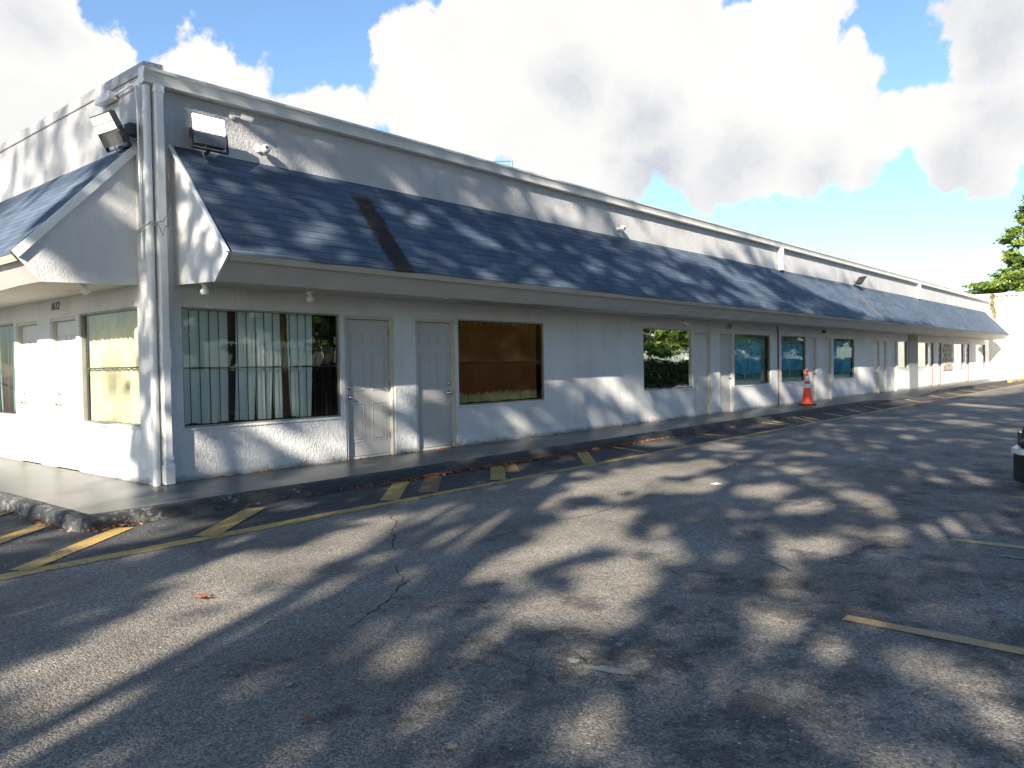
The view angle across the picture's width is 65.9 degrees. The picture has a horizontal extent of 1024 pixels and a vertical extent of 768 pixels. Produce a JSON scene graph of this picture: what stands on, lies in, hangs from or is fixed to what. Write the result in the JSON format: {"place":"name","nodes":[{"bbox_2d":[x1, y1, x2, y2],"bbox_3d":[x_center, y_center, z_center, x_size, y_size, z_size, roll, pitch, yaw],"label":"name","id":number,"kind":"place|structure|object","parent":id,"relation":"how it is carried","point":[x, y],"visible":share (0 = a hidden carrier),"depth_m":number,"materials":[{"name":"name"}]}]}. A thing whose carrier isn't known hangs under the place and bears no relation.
{"place":"outdoors","nodes":[
{"label":"outdoors","id":0,"kind":"place"},
{"bbox_2d":[0,379,1008,513],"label":"pavement","id":1,"kind":"structure","parent":0,"point":[83,492],"depth_m":10.17,"materials":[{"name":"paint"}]},
{"bbox_2d":[2,404,871,532],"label":"leaf litter","id":2,"kind":"object","parent":1,"relation":"on","point":[426,475],"visible":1,"depth_m":10.80,"materials":[{"name":"brown plant"}]},
{"bbox_2d":[798,370,816,404],"bbox_3d":[8.617,0.097,23.038,0.480,1.035,0.480,0,1,23],"label":"traffic cone","id":3,"kind":"object","parent":1,"relation":"on","point":[807,398],"visible":1,"depth_m":22.95,"materials":[{"name":"orange plastic"}]},
{"bbox_2d":[0,381,1023,767],"bbox_3d":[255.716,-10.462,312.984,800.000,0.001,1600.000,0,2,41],"label":"ground","id":4,"kind":"structure","parent":0,"point":[476,633],"depth_m":4.48,"materials":[{"name":"grey asphalt"}]},
{"bbox_2d":[0,524,52,542],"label":"hatch line","id":5,"kind":"object","parent":4,"relation":"on","point":[13,535],"visible":1,"depth_m":7.09,"materials":[{"name":"yellow paint"}]},
{"bbox_2d":[11,527,132,569],"bbox_3d":[-3.561,1.333,6.489,0.175,0.001,1.506,-1,1,1],"label":"hatch line","id":6,"kind":"object","parent":4,"relation":"on","point":[51,557],"visible":1,"depth_m":6.37,"materials":[{"name":"yellow paint"}]},
{"bbox_2d":[0,506,373,579],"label":"yellow line","id":7,"kind":"object","parent":4,"relation":"on","point":[101,557],"visible":1,"depth_m":6.47,"materials":[{"name":"paint"}]},
{"bbox_2d":[195,592,212,597],"bbox_3d":[-1.938,1.325,4.932,0.129,0.028,0.114,0,2,28],"label":"dry leaf","id":8,"kind":"object","parent":4,"relation":"on","point":[202,595],"visible":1,"depth_m":4.95,"materials":[{"name":"orange plant"}]},
{"bbox_2d":[195,507,265,535],"bbox_3d":[-2.640,1.292,7.476,0.209,0.001,1.348,-1,1,0],"label":"hatch line","id":9,"kind":"object","parent":4,"relation":"on","point":[221,527],"visible":1,"depth_m":7.38,"materials":[{"name":"yellow paint"}]},
{"bbox_2d":[282,681,294,686],"bbox_3d":[-1.007,1.352,3.564,0.064,0.016,0.057,-2,2,-30],"label":"dry leaf","id":10,"kind":"object","parent":4,"relation":"on","point":[288,683],"visible":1,"depth_m":3.56,"materials":[{"name":"grey plant"}]},
{"bbox_2d":[301,716,313,720],"bbox_3d":[-0.833,1.358,3.205,0.059,0.013,0.053,0,2,33],"label":"dry leaf","id":11,"kind":"object","parent":4,"relation":"on","point":[306,717],"visible":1,"depth_m":3.21,"materials":[{"name":"brown plant"}]},
{"bbox_2d":[347,563,405,626],"bbox_3d":[-0.791,1.323,5.077,0.175,0.001,1.441,-1,1,3],"label":"crack","id":12,"kind":"object","parent":4,"relation":"on","point":[387,600],"visible":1,"depth_m":4.92,"materials":[{"name":"black asphalt"}]},
{"bbox_2d":[389,512,396,549],"bbox_3d":[-1.052,1.280,7.052,0.092,0.001,1.776,-1,1,-10],"label":"crack","id":13,"kind":"object","parent":4,"relation":"on","point":[392,530],"visible":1,"depth_m":6.81,"materials":[{"name":"black asphalt"}]},
{"bbox_2d":[379,482,408,500],"bbox_3d":[-1.347,1.232,9.140,0.206,0.001,1.352,-1,1,-2],"label":"hatch line","id":14,"kind":"object","parent":4,"relation":"on","point":[395,491],"visible":0.94,"depth_m":9.06,"materials":[{"name":"yellow paint"}]},
{"bbox_2d":[418,476,441,492],"bbox_3d":[-0.986,1.214,9.608,0.228,0.001,1.309,-1,1,-3],"label":"hatch line","id":15,"kind":"object","parent":4,"relation":"on","point":[430,484],"visible":0.94,"depth_m":9.54,"materials":[{"name":"yellow paint"}]},
{"bbox_2d":[445,742,458,749],"bbox_3d":[-0.225,1.353,2.950,0.053,0.009,0.059,-2,2,-28],"label":"dry leaf","id":16,"kind":"object","parent":4,"relation":"on","point":[452,746],"visible":1,"depth_m":2.95,"materials":[{"name":"beige plant"}]},
{"bbox_2d":[490,465,505,479],"bbox_3d":[-0.194,1.176,10.559,0.208,0.001,1.444,-1,1,-2],"label":"hatch line","id":17,"kind":"object","parent":4,"relation":"on","point":[497,472],"visible":0.94,"depth_m":10.41,"materials":[{"name":"yellow paint"}]},
{"bbox_2d":[0,380,1006,531],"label":"kerb","id":18,"kind":"structure","parent":4,"relation":"on","point":[72,520],"depth_m":8.97,"materials":[{"name":"grey concrete"}]},
{"bbox_2d":[0,61,1009,485],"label":"strip mall","id":19,"kind":"structure","parent":4,"relation":"on","point":[462,299],"depth_m":11.44,"materials":[{"name":"white paint"}]},
{"bbox_2d":[0,323,16,417],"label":"window","id":20,"kind":"structure","parent":19,"relation":"in","point":[7,359],"depth_m":13.89,"materials":[{"name":"glass"}]},
{"bbox_2d":[16,321,41,463],"bbox_3d":[-7.071,0.122,11.660,0.880,2.070,0.112,0,2,41],"label":"door","id":21,"kind":"structure","parent":19,"relation":"in","point":[27,334],"depth_m":11.78,"materials":[{"name":"white paint"}]},
{"bbox_2d":[51,315,79,469],"bbox_3d":[-6.037,0.126,10.776,0.900,2.070,0.112,0,2,41],"label":"door","id":22,"kind":"structure","parent":19,"relation":"in","point":[63,329],"depth_m":10.88,"materials":[{"name":"white paint"}]},
{"bbox_2d":[79,284,90,294],"bbox_3d":[-4.851,-1.073,8.973,0.120,0.130,0.120,0,2,41],"label":"soffit lamp","id":23,"kind":"object","parent":19,"relation":"attached to","point":[84,289],"visible":0.98,"depth_m":8.94,"materials":[{"name":"white plastic"}]},
{"bbox_2d":[89,110,131,152],"bbox_3d":[-4.547,-2.904,9.125,0.470,0.496,0.253,0,32,35],"label":"floodlight","id":24,"kind":"object","parent":19,"relation":"attached to","point":[106,122],"visible":0.95,"depth_m":8.99,"materials":[{"name":"beige"}]},
{"bbox_2d":[124,122,139,141],"bbox_3d":[-4.364,-2.872,9.056,0.145,0.214,0.134,0,2,41],"label":"junction box","id":25,"kind":"object","parent":19,"relation":"attached to","point":[130,128],"visible":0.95,"depth_m":9.01,"materials":[{"name":"metal"}]},
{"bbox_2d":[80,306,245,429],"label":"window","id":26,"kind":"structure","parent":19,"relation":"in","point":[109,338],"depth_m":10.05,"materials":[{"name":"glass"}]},
{"bbox_2d":[200,283,209,294],"bbox_3d":[-3.543,-1.094,9.118,0.110,0.140,0.110,0,2,41],"label":"soffit lamp","id":27,"kind":"object","parent":19,"relation":"attached to","point":[204,290],"visible":0.97,"depth_m":9.08,"materials":[{"name":"white plastic"}]},
{"bbox_2d":[188,112,228,158],"bbox_3d":[-3.648,-2.903,9.387,0.253,0.496,0.470,-10,-5,40],"label":"floodlight","id":28,"kind":"object","parent":19,"relation":"attached to","point":[206,132],"visible":1,"depth_m":9.30,"materials":[{"name":"white"}]},
{"bbox_2d":[124,307,343,430],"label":"window","id":29,"kind":"structure","parent":19,"relation":"in","point":[287,367],"depth_m":10.26,"materials":[{"name":"glass"}]},
{"bbox_2d":[228,112,253,122],"bbox_3d":[-3.371,-3.323,9.833,0.308,0.124,0.104,-1,1,-17],"label":"security camera","id":30,"kind":"object","parent":19,"relation":"attached to","point":[233,116],"visible":1,"depth_m":9.81,"materials":[{"name":"white plastic"}]},
{"bbox_2d":[255,144,270,153],"bbox_3d":[-3.169,-2.995,10.072,0.160,0.119,0.148,0,2,41],"label":"security camera","id":31,"kind":"object","parent":19,"relation":"attached to","point":[264,149],"visible":1,"depth_m":10.05,"materials":[{"name":"white plastic"}]},
{"bbox_2d":[306,291,314,302],"bbox_3d":[-2.629,-1.133,10.295,0.110,0.140,0.110,0,2,41],"label":"soffit lamp","id":32,"kind":"object","parent":19,"relation":"attached to","point":[310,298],"visible":1,"depth_m":10.26,"materials":[{"name":"white plastic"}]},
{"bbox_2d":[344,315,395,460],"bbox_3d":[-2.104,0.044,11.550,0.112,2.060,0.920,0,2,41],"label":"door","id":33,"kind":"structure","parent":19,"relation":"in","point":[368,340],"depth_m":11.58,"materials":[{"name":"paint"}]},
{"bbox_2d":[415,318,456,451],"bbox_3d":[-1.240,0.005,12.561,0.112,2.060,0.880,0,2,41],"label":"door","id":34,"kind":"structure","parent":19,"relation":"in","point":[434,341],"depth_m":12.60,"materials":[{"name":"paint"}]},
{"bbox_2d":[429,319,545,407],"bbox_3d":[-0.397,-0.384,13.977,0.712,1.620,2.470,0,2,41],"label":"window","id":35,"kind":"structure","parent":19,"relation":"in","point":[501,362],"depth_m":13.77,"materials":[{"name":"glass"}]},
{"bbox_2d":[616,225,625,231],"bbox_3d":[2.279,-3.244,16.436,0.170,0.128,0.150,0,2,41],"label":"security camera","id":36,"kind":"object","parent":19,"relation":"attached to","point":[622,227],"visible":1,"depth_m":16.41,"materials":[{"name":"white plastic"}]},
{"bbox_2d":[643,328,692,392],"bbox_3d":[3.588,-0.552,18.152,0.082,1.420,2.280,0,2,41],"label":"window","id":37,"kind":"structure","parent":19,"relation":"in","point":[667,352],"depth_m":18.17,"materials":[{"name":"glass"}]},
{"bbox_2d":[680,321,689,325],"bbox_3d":[4.048,-1.420,18.505,0.238,0.138,0.120,-1,1,10],"label":"security camera","id":38,"kind":"object","parent":19,"relation":"attached to","point":[685,323],"visible":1,"depth_m":18.48,"materials":[{"name":"white plastic"}]},
{"bbox_2d":[694,331,710,415],"bbox_3d":[4.649,-0.257,19.448,0.112,2.050,0.890,0,2,41],"label":"door","id":39,"kind":"structure","parent":19,"relation":"in","point":[702,340],"depth_m":19.54,"materials":[{"name":"white paint"}]},
{"bbox_2d":[719,333,732,412],"bbox_3d":[5.500,-0.295,20.443,0.112,2.050,0.790,0,2,41],"label":"door","id":40,"kind":"structure","parent":19,"relation":"in","point":[726,339],"depth_m":20.56,"materials":[{"name":"paint"}]},
{"bbox_2d":[734,334,771,386],"bbox_3d":[6.360,-0.669,21.878,0.712,1.580,2.570,0,2,41],"label":"window","id":41,"kind":"structure","parent":19,"relation":"in","point":[752,352],"depth_m":21.88,"materials":[{"name":"glass"}]},
{"bbox_2d":[781,335,805,383],"bbox_3d":[8.286,-0.756,24.131,0.712,1.600,2.180,0,2,41],"label":"window","id":42,"kind":"structure","parent":19,"relation":"in","point":[793,348],"depth_m":24.16,"materials":[{"name":"glass"}]},
{"bbox_2d":[803,337,816,400],"bbox_3d":[9.478,-0.475,25.096,0.112,2.050,0.840,0,2,41],"label":"door","id":43,"kind":"structure","parent":19,"relation":"in","point":[811,341],"depth_m":25.27,"materials":[{"name":"white paint"}]},
{"bbox_2d":[823,337,831,399],"bbox_3d":[10.378,-0.516,26.149,0.112,2.050,0.870,0,2,41],"label":"door","id":44,"kind":"structure","parent":19,"relation":"in","point":[827,371],"depth_m":26.31,"materials":[{"name":"white paint"}]},
{"bbox_2d":[833,338,854,379],"bbox_3d":[11.280,-0.887,27.633,0.712,1.590,2.420,0,2,41],"label":"window","id":45,"kind":"structure","parent":19,"relation":"in","point":[843,348],"depth_m":27.66,"materials":[{"name":"glass"}]},
{"bbox_2d":[854,276,866,284],"bbox_3d":[12.270,-3.677,27.968,0.215,0.422,0.400,37,-6,-10],"label":"floodlight","id":46,"kind":"object","parent":19,"relation":"attached to","point":[860,280],"visible":1,"depth_m":27.92,"materials":[{"name":"metal"}]},
{"bbox_2d":[873,339,879,392],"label":"door","id":47,"kind":"structure","parent":19,"relation":"in","point":[876,382],"depth_m":30.46,"materials":[{"name":"white paint"}]},
{"bbox_2d":[880,340,885,391],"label":"door","id":48,"kind":"structure","parent":19,"relation":"in","point":[882,342],"depth_m":31.17,"materials":[{"name":"white paint"}]},
{"bbox_2d":[891,340,896,390],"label":"door","id":49,"kind":"structure","parent":19,"relation":"in","point":[893,342],"depth_m":32.26,"materials":[{"name":"white paint"}]},
{"bbox_2d":[898,341,907,368],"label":"window","id":50,"kind":"structure","parent":19,"relation":"in","point":[902,345],"depth_m":33.46,"materials":[{"name":"glass"}]},
{"bbox_2d":[918,342,927,367],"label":"window","id":51,"kind":"structure","parent":19,"relation":"in","point":[922,346],"depth_m":35.99,"materials":[{"name":"glass"}]},
{"bbox_2d":[929,342,933,385],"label":"door","id":52,"kind":"structure","parent":19,"relation":"in","point":[931,375],"depth_m":37.04,"materials":[{"name":"white paint"}]},
{"bbox_2d":[938,342,941,384],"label":"door","id":53,"kind":"structure","parent":19,"relation":"in","point":[939,345],"depth_m":38.24,"materials":[{"name":"white paint"}]},
{"bbox_2d":[938,343,962,369],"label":"window","id":54,"kind":"structure","parent":19,"relation":"in","point":[958,348],"depth_m":41.65,"materials":[{"name":"white glass"}]},
{"bbox_2d":[965,344,968,381],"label":"door","id":55,"kind":"structure","parent":19,"relation":"in","point":[966,345],"depth_m":42.94,"materials":[{"name":"white paint"}]},
{"bbox_2d":[976,344,985,368],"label":"window","id":56,"kind":"structure","parent":19,"relation":"in","point":[980,349],"depth_m":46.09,"materials":[{"name":"white glass"}]},
{"bbox_2d":[503,464,520,471],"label":"hatch line","id":57,"kind":"object","parent":4,"relation":"on","point":[511,468],"visible":1,"depth_m":10.89,"materials":[{"name":"yellow paint"}]},
{"bbox_2d":[558,454,575,459],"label":"hatch line","id":58,"kind":"object","parent":4,"relation":"on","point":[566,457],"visible":0.91,"depth_m":12.07,"materials":[{"name":"yellow paint"}]},
{"bbox_2d":[567,658,579,662],"bbox_3d":[0.290,1.333,3.812,0.078,0.001,0.060,0,2,41],"label":"plaster smear","id":59,"kind":"object","parent":4,"relation":"on","point":[572,660],"visible":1,"depth_m":3.81},
{"bbox_2d":[367,429,781,506],"bbox_3d":[2.093,1.099,12.334,0.150,0.001,11.000,0,2,40],"label":"yellow line","id":60,"kind":"object","parent":4,"relation":"on","point":[466,488],"visible":1,"depth_m":10.36,"materials":[{"name":"paint"}]},
{"bbox_2d":[576,451,595,463],"bbox_3d":[1.125,1.119,12.081,0.206,0.001,1.562,-1,1,1],"label":"hatch line","id":61,"kind":"object","parent":4,"relation":"on","point":[586,457],"visible":1,"depth_m":12.02,"materials":[{"name":"yellow paint"}]},
{"bbox_2d":[580,664,636,674],"bbox_3d":[0.454,1.333,3.687,0.298,0.001,0.073,0,2,27],"label":"plaster smear","id":62,"kind":"object","parent":4,"relation":"on","point":[612,670],"visible":1,"depth_m":3.69},
{"bbox_2d":[612,447,645,452],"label":"hatch line","id":63,"kind":"object","parent":4,"relation":"on","point":[630,449],"visible":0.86,"depth_m":13.02,"materials":[{"name":"yellow paint"}]},
{"bbox_2d":[830,541,888,558],"bbox_3d":[2.616,1.243,5.928,0.855,0.001,0.074,-2,2,-40],"label":"crack","id":64,"kind":"object","parent":4,"relation":"on","point":[855,551],"visible":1,"depth_m":5.87,"materials":[{"name":"black asphalt"}]},
{"bbox_2d":[780,384,1021,428],"bbox_3d":[16.701,0.438,29.433,0.132,0.001,34.000,0,2,41],"label":"yellow line","id":65,"kind":"object","parent":4,"relation":"on","point":[883,409],"visible":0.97,"depth_m":21.46,"materials":[{"name":"beige paint"}]},
{"bbox_2d":[842,615,1023,654],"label":"parking line","id":66,"kind":"object","parent":4,"relation":"on","point":[965,640],"visible":1,"depth_m":4.07,"materials":[{"name":"beige paint"}]},
{"bbox_2d":[962,408,992,411],"bbox_3d":[12.612,0.700,21.357,0.600,0.001,1.400,0,2,41],"label":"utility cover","id":67,"kind":"object","parent":4,"relation":"on","point":[978,409],"visible":1,"depth_m":21.43,"materials":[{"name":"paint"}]},
{"bbox_2d":[950,538,1023,548],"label":"parking line","id":68,"kind":"object","parent":4,"relation":"on","point":[987,543],"visible":1,"depth_m":6.05,"materials":[{"name":"beige paint"}]},
{"bbox_2d":[960,263,1023,294],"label":"tree","id":69,"kind":"object","parent":4,"relation":"on","point":[1007,279],"visible":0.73,"depth_m":56.49,"materials":[{"name":"green plant"}]},
{"bbox_2d":[992,195,1023,268],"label":"tree","id":70,"kind":"object","parent":4,"relation":"on","point":[1014,259],"visible":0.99,"depth_m":56.61,"materials":[{"name":"green plant"}]},
{"bbox_2d":[1000,555,1023,558],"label":"parking line","id":71,"kind":"object","parent":4,"relation":"on","point":[1012,556],"visible":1,"depth_m":5.64,"materials":[{"name":"paint"}]},
{"bbox_2d":[1007,378,1023,382],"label":"yellow kerb","id":72,"kind":"structure","parent":4,"relation":"on","point":[1014,380],"depth_m":44.14,"materials":[{"name":"paint"}]},
{"bbox_2d":[1011,427,1023,482],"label":"parked car","id":73,"kind":"object","parent":4,"relation":"on","point":[1017,450],"visible":1,"depth_m":8.57,"materials":[{"name":"paint"}]},
{"bbox_2d":[0,0,1023,292],"label":"sky","id":74,"kind":"structure","parent":0,"point":[888,135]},
{"bbox_2d":[977,292,1023,378],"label":"boundary wall","id":75,"kind":"structure","parent":0,"point":[1006,357],"depth_m":47.17,"materials":[{"name":"paint"}]},
{"bbox_2d":[989,294,1023,345],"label":"climbing vine","id":76,"kind":"object","parent":75,"relation":"attached to","point":[992,296],"visible":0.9,"depth_m":47.50,"materials":[{"name":"yellow plant"}]}
]}

